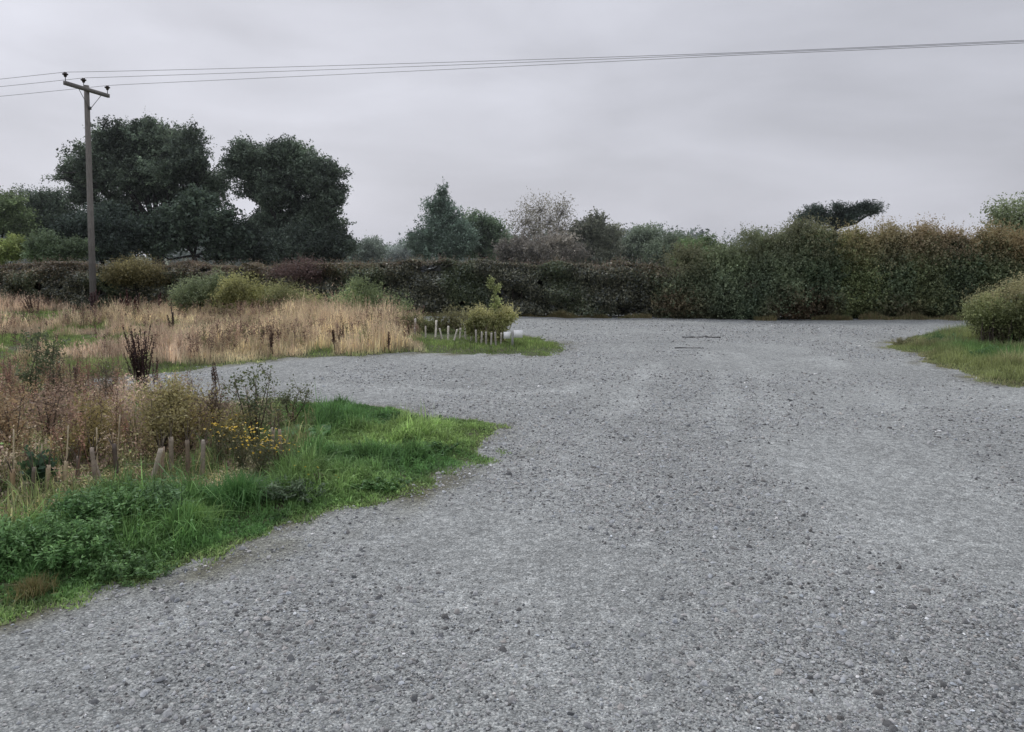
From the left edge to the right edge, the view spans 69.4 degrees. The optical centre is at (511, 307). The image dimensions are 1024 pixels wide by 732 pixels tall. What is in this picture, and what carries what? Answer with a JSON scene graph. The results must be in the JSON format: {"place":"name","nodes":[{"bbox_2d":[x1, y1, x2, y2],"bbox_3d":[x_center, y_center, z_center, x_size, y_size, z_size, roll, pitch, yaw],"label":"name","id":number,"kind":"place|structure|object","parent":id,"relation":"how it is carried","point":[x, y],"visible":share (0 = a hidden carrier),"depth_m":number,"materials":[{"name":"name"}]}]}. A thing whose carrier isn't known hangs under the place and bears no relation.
{"place":"outdoors","nodes":[
{"label":"outdoors","id":0,"kind":"place"},
{"bbox_2d":[0,370,512,626],"bbox_3d":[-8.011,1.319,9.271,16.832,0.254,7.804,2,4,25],"label":"verge","id":1,"kind":"structure","parent":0,"point":[248,511],"depth_m":5.86,"materials":[{"name":"green plant"}]},
{"bbox_2d":[3,457,15,493],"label":"tree guard","id":2,"kind":"object","parent":1,"relation":"on","point":[12,475],"visible":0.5,"depth_m":5.75,"materials":[{"name":"plastic"}]},
{"bbox_2d":[0,377,59,464],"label":"weed","id":3,"kind":"object","parent":1,"relation":"on","point":[14,420],"visible":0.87,"depth_m":6.36,"materials":[{"name":"brown plant"}]},
{"bbox_2d":[23,448,36,495],"bbox_3d":[-3.712,1.317,5.710,0.078,0.478,0.084,0,4,0],"label":"tree guard","id":4,"kind":"object","parent":1,"relation":"on","point":[34,469],"visible":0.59,"depth_m":5.69,"materials":[{"name":"plastic"}]},
{"bbox_2d":[0,565,60,609],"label":"grass tussock","id":5,"kind":"object","parent":1,"relation":"on","point":[32,589],"depth_m":4.38,"materials":[{"name":"beige plant"}]},
{"bbox_2d":[0,508,61,563],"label":"leafy weed","id":6,"kind":"object","parent":1,"relation":"on","point":[15,542],"visible":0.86,"depth_m":4.71,"materials":[{"name":"green plant"}]},
{"bbox_2d":[17,441,62,487],"bbox_3d":[-3.796,1.282,5.948,0.344,0.459,0.282,0,4,0],"label":"young tree","id":7,"kind":"object","parent":1,"relation":"on","point":[40,467],"visible":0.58,"depth_m":5.90,"materials":[{"name":"green plant"}]},
{"bbox_2d":[10,327,70,407],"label":"weed","id":8,"kind":"object","parent":1,"relation":"on","point":[44,356],"visible":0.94,"depth_m":8.48,"materials":[{"name":"brown plant"}]},
{"bbox_2d":[37,449,51,489],"bbox_3d":[-3.688,1.323,5.832,0.049,0.449,0.109,3,5,37],"label":"tree guard","id":9,"kind":"object","parent":1,"relation":"on","point":[48,472],"visible":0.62,"depth_m":5.84,"materials":[{"name":"plastic"}]},
{"bbox_2d":[4,370,97,446],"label":"weed","id":10,"kind":"object","parent":1,"relation":"on","point":[51,404],"visible":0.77,"depth_m":7.22,"materials":[{"name":"brown plant"}]},
{"bbox_2d":[26,342,78,397],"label":"weed","id":11,"kind":"object","parent":1,"relation":"on","point":[52,380],"visible":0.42,"depth_m":9.03,"materials":[{"name":"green plant"}]},
{"bbox_2d":[57,442,73,486],"bbox_3d":[-3.620,1.316,5.977,0.071,0.445,0.132,3,5,37],"label":"tree guard","id":12,"kind":"object","parent":1,"relation":"on","point":[64,466],"visible":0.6,"depth_m":5.98,"materials":[{"name":"plastic"}]},
{"bbox_2d":[1,500,143,573],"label":"leafy weed","id":13,"kind":"object","parent":1,"relation":"on","point":[87,542],"visible":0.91,"depth_m":4.77,"materials":[{"name":"green plant"}]},
{"bbox_2d":[22,478,134,528],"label":"leafy weed","id":14,"kind":"object","parent":1,"relation":"on","point":[67,503],"visible":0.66,"depth_m":5.22,"materials":[{"name":"green plant"}]},
{"bbox_2d":[47,382,141,462],"bbox_3d":[-3.820,1.056,6.707,0.702,0.803,0.725,3,5,32],"label":"weed","id":15,"kind":"object","parent":1,"relation":"on","point":[95,418],"visible":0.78,"depth_m":6.69,"materials":[{"name":"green plant"}]},
{"bbox_2d":[87,429,105,484],"bbox_3d":[-3.431,1.263,6.088,0.160,0.536,0.075,0,4,0],"label":"tree guard","id":16,"kind":"object","parent":1,"relation":"on","point":[92,458],"visible":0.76,"depth_m":6.06,"materials":[{"name":"plastic"}]},
{"bbox_2d":[91,357,131,415],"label":"weed","id":17,"kind":"object","parent":1,"relation":"on","point":[105,373],"visible":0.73,"depth_m":8.50,"materials":[{"name":"brown plant"}]},
{"bbox_2d":[104,426,118,473],"bbox_3d":[-3.438,1.259,6.305,0.205,0.516,0.060,2,4,27],"label":"tree guard","id":18,"kind":"object","parent":1,"relation":"on","point":[115,457],"visible":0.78,"depth_m":6.27,"materials":[{"name":"plastic"}]},
{"bbox_2d":[74,479,170,535],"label":"leafy weed","id":19,"kind":"object","parent":1,"relation":"on","point":[112,500],"visible":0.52,"depth_m":5.26,"materials":[{"name":"green plant"}]},
{"bbox_2d":[70,540,180,589],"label":"leafy weed","id":20,"kind":"object","parent":1,"relation":"on","point":[134,565],"visible":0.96,"depth_m":4.63,"materials":[{"name":"green plant"}]},
{"bbox_2d":[114,472,194,518],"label":"leafy weed","id":21,"kind":"object","parent":1,"relation":"on","point":[174,493],"visible":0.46,"depth_m":5.42,"materials":[{"name":"green plant"}]},
{"bbox_2d":[0,344,317,520],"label":"undergrowth","id":22,"kind":"object","parent":1,"relation":"on","point":[135,452],"visible":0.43,"depth_m":7.27,"materials":[{"name":"brown plant"}]},
{"bbox_2d":[122,325,154,392],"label":"dock plant","id":23,"kind":"object","parent":22,"relation":"on","point":[140,361],"visible":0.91,"depth_m":9.90,"materials":[{"name":"brown plant"}]},
{"bbox_2d":[151,431,166,478],"bbox_3d":[-3.019,1.273,6.276,0.152,0.497,0.079,0,4,0],"label":"tree guard","id":24,"kind":"object","parent":1,"relation":"on","point":[158,456],"visible":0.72,"depth_m":6.25,"materials":[{"name":"plastic"}]},
{"bbox_2d":[167,419,173,470],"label":"tree guard","id":25,"kind":"object","parent":1,"relation":"on","point":[170,447],"visible":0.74,"depth_m":6.59,"materials":[{"name":"plastic"}]},
{"bbox_2d":[120,371,221,452],"bbox_3d":[-3.254,1.013,6.981,0.862,0.851,0.964,0,4,0],"label":"weed","id":26,"kind":"object","parent":1,"relation":"on","point":[160,415],"visible":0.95,"depth_m":6.91,"materials":[{"name":"green plant"}]},
{"bbox_2d":[130,378,222,449],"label":"weed","id":27,"kind":"object","parent":1,"relation":"on","point":[192,425],"visible":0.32,"depth_m":7.27,"materials":[{"name":"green plant"}]},
{"bbox_2d":[182,420,193,475],"bbox_3d":[-2.790,1.239,6.385,0.085,0.542,0.046,0,4,0],"label":"tree guard","id":28,"kind":"object","parent":1,"relation":"on","point":[187,454],"visible":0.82,"depth_m":6.38,"materials":[{"name":"plastic"}]},
{"bbox_2d":[137,491,262,542],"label":"leafy weed","id":29,"kind":"object","parent":1,"relation":"on","point":[200,512],"depth_m":5.34,"materials":[{"name":"green plant"}]},
{"bbox_2d":[195,421,209,475],"bbox_3d":[-2.696,1.246,6.446,0.160,0.519,0.060,-1,4,-15],"label":"tree guard","id":30,"kind":"object","parent":1,"relation":"on","point":[203,450],"visible":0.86,"depth_m":6.44,"materials":[{"name":"plastic"}]},
{"bbox_2d":[183,378,243,434],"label":"weed","id":31,"kind":"object","parent":1,"relation":"on","point":[217,405],"visible":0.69,"depth_m":7.57,"materials":[{"name":"green plant"}]},
{"bbox_2d":[203,417,236,462],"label":"ragwort plant","id":32,"kind":"object","parent":1,"relation":"on","point":[216,441],"visible":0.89,"depth_m":6.80,"materials":[{"name":"green plant"}]},
{"bbox_2d":[204,399,260,451],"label":"weed","id":33,"kind":"object","parent":1,"relation":"on","point":[231,422],"visible":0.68,"depth_m":7.07,"materials":[{"name":"green plant"}]},
{"bbox_2d":[218,414,261,468],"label":"ragwort plant","id":34,"kind":"object","parent":1,"relation":"on","point":[242,455],"visible":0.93,"depth_m":6.63,"materials":[{"name":"green plant"}]},
{"bbox_2d":[175,466,316,515],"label":"grass tussock","id":35,"kind":"object","parent":1,"relation":"on","point":[239,489],"depth_m":5.80,"materials":[{"name":"green plant"}]},
{"bbox_2d":[217,359,291,448],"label":"weed","id":36,"kind":"object","parent":1,"relation":"on","point":[254,402],"visible":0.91,"depth_m":7.28,"materials":[{"name":"green plant"}]},
{"bbox_2d":[233,425,282,474],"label":"ragwort plant","id":37,"kind":"object","parent":1,"relation":"on","point":[262,458],"visible":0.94,"depth_m":6.49,"materials":[{"name":"green plant"}]},
{"bbox_2d":[260,428,299,467],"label":"ragwort plant","id":38,"kind":"object","parent":1,"relation":"on","point":[278,447],"visible":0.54,"depth_m":6.55,"materials":[{"name":"green plant"}]},
{"bbox_2d":[255,475,311,502],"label":"leafy weed","id":39,"kind":"object","parent":1,"relation":"on","point":[276,489],"visible":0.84,"depth_m":5.93,"materials":[{"name":"green plant"}]},
{"bbox_2d":[269,374,313,419],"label":"weed","id":40,"kind":"object","parent":1,"relation":"on","point":[287,400],"visible":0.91,"depth_m":8.44,"materials":[{"name":"green plant"}]},
{"bbox_2d":[271,399,325,415],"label":"grass tussock","id":41,"kind":"object","parent":1,"relation":"on","point":[306,407],"depth_m":8.97,"materials":[{"name":"green plant"}]},
{"bbox_2d":[286,478,328,497],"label":"leafy weed","id":42,"kind":"object","parent":1,"relation":"on","point":[311,489],"visible":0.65,"depth_m":6.02,"materials":[{"name":"green plant"}]},
{"bbox_2d":[347,473,414,491],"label":"leafy weed","id":43,"kind":"object","parent":1,"relation":"on","point":[367,484],"visible":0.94,"depth_m":6.32,"materials":[{"name":"green plant"}]},
{"bbox_2d":[371,410,441,422],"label":"leafy weed","id":44,"kind":"object","parent":1,"relation":"on","point":[389,416],"visible":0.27,"depth_m":9.04,"materials":[{"name":"green plant"}]},
{"bbox_2d":[393,438,460,461],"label":"leafy weed","id":45,"kind":"object","parent":1,"relation":"on","point":[443,451],"visible":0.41,"depth_m":7.48,"materials":[{"name":"green plant"}]},
{"bbox_2d":[0,278,566,378],"bbox_3d":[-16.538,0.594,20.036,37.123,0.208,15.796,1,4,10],"label":"meadow","id":46,"kind":"structure","parent":0,"point":[365,352],"depth_m":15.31,"materials":[{"name":"plant"}]},
{"bbox_2d":[22,296,39,317],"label":"dock plant","id":47,"kind":"object","parent":46,"relation":"on","point":[30,306],"visible":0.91,"depth_m":22.27,"materials":[{"name":"brown plant"}]},
{"bbox_2d":[62,72,109,311],"bbox_3d":[-14.255,-3.656,24.900,0.388,7.922,2.077,1,4,10],"label":"utility pole","id":48,"kind":"object","parent":46,"relation":"on","point":[86,89],"visible":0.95,"depth_m":24.93,"materials":[{"name":"brown wood"}]},
{"bbox_2d":[6,43,1015,95],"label":"power line","id":49,"kind":"object","parent":48,"relation":"attached to","point":[544,64],"visible":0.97,"depth_m":22.13,"materials":[{"name":"metal"}]},
{"bbox_2d":[0,41,1023,86],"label":"power line","id":50,"kind":"object","parent":48,"relation":"attached to","point":[538,61],"visible":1,"depth_m":21.81,"materials":[{"name":"metal"}]},
{"bbox_2d":[4,40,1023,78],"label":"power line","id":51,"kind":"object","parent":48,"relation":"attached to","point":[537,59],"visible":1,"depth_m":21.50,"materials":[{"name":"metal"}]},
{"bbox_2d":[88,291,99,309],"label":"dock plant","id":52,"kind":"object","parent":46,"relation":"on","point":[92,298],"visible":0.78,"depth_m":23.57,"materials":[{"name":"brown plant"}]},
{"bbox_2d":[96,249,173,300],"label":"meadow shrub","id":53,"kind":"object","parent":46,"relation":"on","point":[137,271],"visible":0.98,"depth_m":26.37,"materials":[{"name":"green plant"}]},
{"bbox_2d":[167,266,230,312],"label":"meadow shrub","id":54,"kind":"object","parent":46,"relation":"on","point":[192,293],"visible":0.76,"depth_m":24.01,"materials":[{"name":"green plant"}]},
{"bbox_2d":[204,265,283,310],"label":"meadow shrub","id":55,"kind":"object","parent":46,"relation":"on","point":[231,289],"visible":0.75,"depth_m":23.27,"materials":[{"name":"green plant"}]},
{"bbox_2d":[251,276,328,309],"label":"meadow shrub","id":56,"kind":"object","parent":46,"relation":"on","point":[279,292],"visible":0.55,"depth_m":22.84,"materials":[{"name":"green plant"}]},
{"bbox_2d":[259,253,328,288],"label":"meadow shrub","id":57,"kind":"object","parent":46,"relation":"on","point":[298,272],"visible":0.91,"depth_m":25.61,"materials":[{"name":"brown plant"}]},
{"bbox_2d":[323,270,414,312],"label":"meadow shrub","id":58,"kind":"object","parent":46,"relation":"on","point":[360,290],"visible":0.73,"depth_m":21.69,"materials":[{"name":"green plant"}]},
{"bbox_2d":[0,252,822,317],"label":"hedge","id":59,"kind":"object","parent":46,"relation":"on","point":[618,287],"visible":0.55,"depth_m":25.07,"materials":[{"name":"green plant"}]},
{"bbox_2d":[392,305,447,333],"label":"meadow shrub","id":60,"kind":"object","parent":46,"relation":"on","point":[430,326],"visible":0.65,"depth_m":18.50,"materials":[{"name":"green plant"}]},
{"bbox_2d":[430,300,491,332],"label":"meadow shrub","id":61,"kind":"object","parent":46,"relation":"on","point":[455,320],"visible":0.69,"depth_m":18.59,"materials":[{"name":"green plant"}]},
{"bbox_2d":[459,275,521,342],"bbox_3d":[-0.506,0.102,16.605,1.474,1.682,0.954,0,4,0],"label":"island sapling","id":62,"kind":"object","parent":46,"relation":"on","point":[498,318],"visible":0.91,"depth_m":16.56,"materials":[{"name":"green plant"}]},
{"bbox_2d":[504,330,522,345],"bbox_3d":[0.024,0.705,15.944,0.408,0.430,0.088,0,4,0],"label":"sign","id":63,"kind":"object","parent":46,"relation":"on","point":[516,333],"visible":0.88,"depth_m":15.92,"materials":[{"name":"white wood"}]},
{"bbox_2d":[11,257,559,290],"bbox_3d":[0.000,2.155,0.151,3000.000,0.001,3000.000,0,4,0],"label":"ground","id":64,"kind":"structure","parent":0,"point":[205,267],"depth_m":275.56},
{"bbox_2d":[0,231,29,264],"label":"field shrub","id":65,"kind":"object","parent":64,"relation":"on","point":[11,248],"visible":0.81,"depth_m":44.39,"materials":[{"name":"green plant"}]},
{"bbox_2d":[0,186,42,241],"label":"tree","id":66,"kind":"object","parent":64,"relation":"on","point":[15,217],"visible":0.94,"depth_m":57.21,"materials":[{"name":"green plant"}]},
{"bbox_2d":[12,183,84,262],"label":"tree","id":67,"kind":"object","parent":64,"relation":"on","point":[45,204],"visible":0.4,"depth_m":60.79,"materials":[{"name":"green plant"}]},
{"bbox_2d":[20,226,97,261],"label":"field shrub","id":68,"kind":"object","parent":64,"relation":"on","point":[45,244],"visible":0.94,"depth_m":43.33,"materials":[{"name":"green plant"}]},
{"bbox_2d":[40,196,154,265],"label":"understory tree","id":69,"kind":"object","parent":64,"relation":"on","point":[114,236],"visible":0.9,"depth_m":50.92,"materials":[{"name":"green plant"}]},
{"bbox_2d":[40,106,239,263],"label":"oak tree","id":70,"kind":"object","parent":64,"relation":"on","point":[146,161],"visible":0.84,"depth_m":57.96,"materials":[{"name":"green plant"}]},
{"bbox_2d":[110,182,259,264],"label":"understory tree","id":71,"kind":"object","parent":64,"relation":"on","point":[195,221],"visible":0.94,"depth_m":52.82,"materials":[{"name":"green plant"}]},
{"bbox_2d":[216,131,356,263],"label":"oak tree","id":72,"kind":"object","parent":64,"relation":"on","point":[278,176],"visible":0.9,"depth_m":56.42,"materials":[{"name":"green plant"}]},
{"bbox_2d":[234,218,364,265],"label":"understory tree","id":73,"kind":"object","parent":64,"relation":"on","point":[278,248],"visible":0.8,"depth_m":54.19,"materials":[{"name":"green plant"}]},
{"bbox_2d":[345,235,392,262],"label":"distant tree","id":74,"kind":"object","parent":64,"relation":"on","point":[370,248],"visible":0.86,"depth_m":93.88,"materials":[{"name":"green plant"}]},
{"bbox_2d":[375,239,423,261],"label":"distant tree","id":75,"kind":"object","parent":64,"relation":"on","point":[404,253],"visible":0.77,"depth_m":108.93,"materials":[{"name":"green plant"}]},
{"bbox_2d":[0,220,875,265],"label":"woods","id":76,"kind":"object","parent":64,"relation":"on","point":[701,231],"visible":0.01,"depth_m":154.06,"materials":[{"name":"green plant"}]},
{"bbox_2d":[397,177,481,266],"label":"pointed tree","id":77,"kind":"object","parent":64,"relation":"on","point":[447,231],"visible":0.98,"depth_m":66.88,"materials":[{"name":"green plant"}]},
{"bbox_2d":[458,207,516,260],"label":"round tree","id":78,"kind":"object","parent":64,"relation":"on","point":[490,227],"visible":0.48,"depth_m":70.75,"materials":[{"name":"green plant"}]},
{"bbox_2d":[487,226,596,268],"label":"field bush","id":79,"kind":"object","parent":64,"relation":"on","point":[521,249],"visible":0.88,"depth_m":61.06,"materials":[{"name":"green plant"}]},
{"bbox_2d":[499,186,585,246],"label":"thin tree","id":80,"kind":"object","parent":64,"relation":"on","point":[528,222],"visible":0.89,"depth_m":65.38,"materials":[{"name":"grey plant"}]},
{"bbox_2d":[557,206,628,264],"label":"tree","id":81,"kind":"object","parent":64,"relation":"on","point":[594,231],"visible":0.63,"depth_m":68.90,"materials":[{"name":"green plant"}]},
{"bbox_2d":[610,221,666,263],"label":"tree","id":82,"kind":"object","parent":64,"relation":"on","point":[640,235],"visible":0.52,"depth_m":72.78,"materials":[{"name":"green plant"}]},
{"bbox_2d":[633,225,697,266],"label":"field bush","id":83,"kind":"object","parent":64,"relation":"on","point":[655,246],"visible":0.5,"depth_m":69.02,"materials":[{"name":"green plant"}]},
{"bbox_2d":[643,235,725,318],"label":"tall shrub","id":84,"kind":"object","parent":64,"relation":"on","point":[672,298],"visible":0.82,"depth_m":23.92,"materials":[{"name":"green plant"}]},
{"bbox_2d":[669,231,727,265],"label":"round shrub","id":85,"kind":"object","parent":64,"relation":"on","point":[704,238],"visible":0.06,"depth_m":29.73,"materials":[{"name":"green plant"}]},
{"bbox_2d":[683,237,772,319],"bbox_3d":[6.962,-0.872,24.356,3.271,2.971,2.492,0,4,0],"label":"tall shrub","id":86,"kind":"object","parent":64,"relation":"on","point":[728,268],"visible":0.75,"depth_m":23.80,"materials":[{"name":"green plant"}]},
{"bbox_2d":[720,223,791,319],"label":"tall shrub","id":87,"kind":"object","parent":64,"relation":"on","point":[756,297],"visible":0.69,"depth_m":23.78,"materials":[{"name":"green plant"}]},
{"bbox_2d":[749,209,828,319],"bbox_3d":[8.946,-1.303,24.210,3.043,3.838,2.383,0,4,0],"label":"tall shrub","id":88,"kind":"object","parent":64,"relation":"on","point":[784,253],"visible":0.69,"depth_m":23.76,"materials":[{"name":"green plant"}]},
{"bbox_2d":[781,217,867,319],"bbox_3d":[10.067,-1.171,24.191,3.142,3.882,2.383,0,4,0],"label":"tall shrub","id":89,"kind":"object","parent":64,"relation":"on","point":[823,274],"visible":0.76,"depth_m":23.66,"materials":[{"name":"green plant"}]},
{"bbox_2d":[789,197,889,234],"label":"pine tree","id":90,"kind":"object","parent":64,"relation":"on","point":[862,210],"visible":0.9,"depth_m":57.29,"materials":[{"name":"green plant"}]},
{"bbox_2d":[823,219,895,317],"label":"tall shrub","id":91,"kind":"object","parent":64,"relation":"on","point":[857,279],"visible":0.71,"depth_m":23.59,"materials":[{"name":"green plant"}]},
{"bbox_2d":[855,212,931,317],"bbox_3d":[12.124,-1.123,23.999,2.906,3.963,2.612,0,4,0],"label":"tall shrub","id":92,"kind":"object","parent":64,"relation":"on","point":[887,256],"visible":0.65,"depth_m":23.55,"materials":[{"name":"green plant"}]},
{"bbox_2d":[889,211,963,317],"bbox_3d":[13.214,-1.184,24.045,2.691,3.834,2.479,3,5,36],"label":"tall shrub","id":93,"kind":"object","parent":64,"relation":"on","point":[922,248],"visible":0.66,"depth_m":23.49,"materials":[{"name":"green plant"}]},
{"bbox_2d":[919,221,993,317],"bbox_3d":[14.278,-1.006,23.901,3.028,3.674,2.497,0,4,0],"label":"tall shrub","id":94,"kind":"object","parent":64,"relation":"on","point":[964,277],"visible":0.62,"depth_m":23.43,"materials":[{"name":"green plant"}]},
{"bbox_2d":[954,215,1023,315],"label":"tall shrub","id":95,"kind":"object","parent":64,"relation":"on","point":[991,244],"visible":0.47,"depth_m":23.48,"materials":[{"name":"green plant"}]},
{"bbox_2d":[969,191,1023,238],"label":"loose tree","id":96,"kind":"object","parent":64,"relation":"on","point":[997,211],"visible":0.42,"depth_m":32.60,"materials":[{"name":"green plant"}]},
{"bbox_2d":[990,225,1023,300],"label":"tall shrub","id":97,"kind":"object","parent":64,"relation":"on","point":[1019,250],"visible":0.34,"depth_m":23.46,"materials":[{"name":"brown plant"}]},
{"bbox_2d":[0,310,1023,731],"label":"gravel track","id":98,"kind":"structure","parent":0,"point":[918,502],"depth_m":4.88,"materials":[{"name":"grey gravel"}]},
{"bbox_2d":[0,0,1023,256],"label":"sky","id":99,"kind":"structure","parent":0,"point":[718,143],"materials":[{"name":"grey"}]},
{"bbox_2d":[423,309,966,320],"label":"hedge foot grass","id":100,"kind":"structure","parent":0,"point":[874,316],"depth_m":23.49,"materials":[{"name":"green plant"}]},
{"bbox_2d":[882,320,1023,387],"bbox_3d":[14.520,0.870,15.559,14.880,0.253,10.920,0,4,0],"label":"verge","id":101,"kind":"structure","parent":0,"point":[990,380],"depth_m":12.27,"materials":[{"name":"green plant"}]},
{"bbox_2d":[951,269,1023,344],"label":"clipped bush","id":102,"kind":"object","parent":101,"relation":"on","point":[996,317],"visible":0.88,"depth_m":15.32,"materials":[{"name":"green plant"}]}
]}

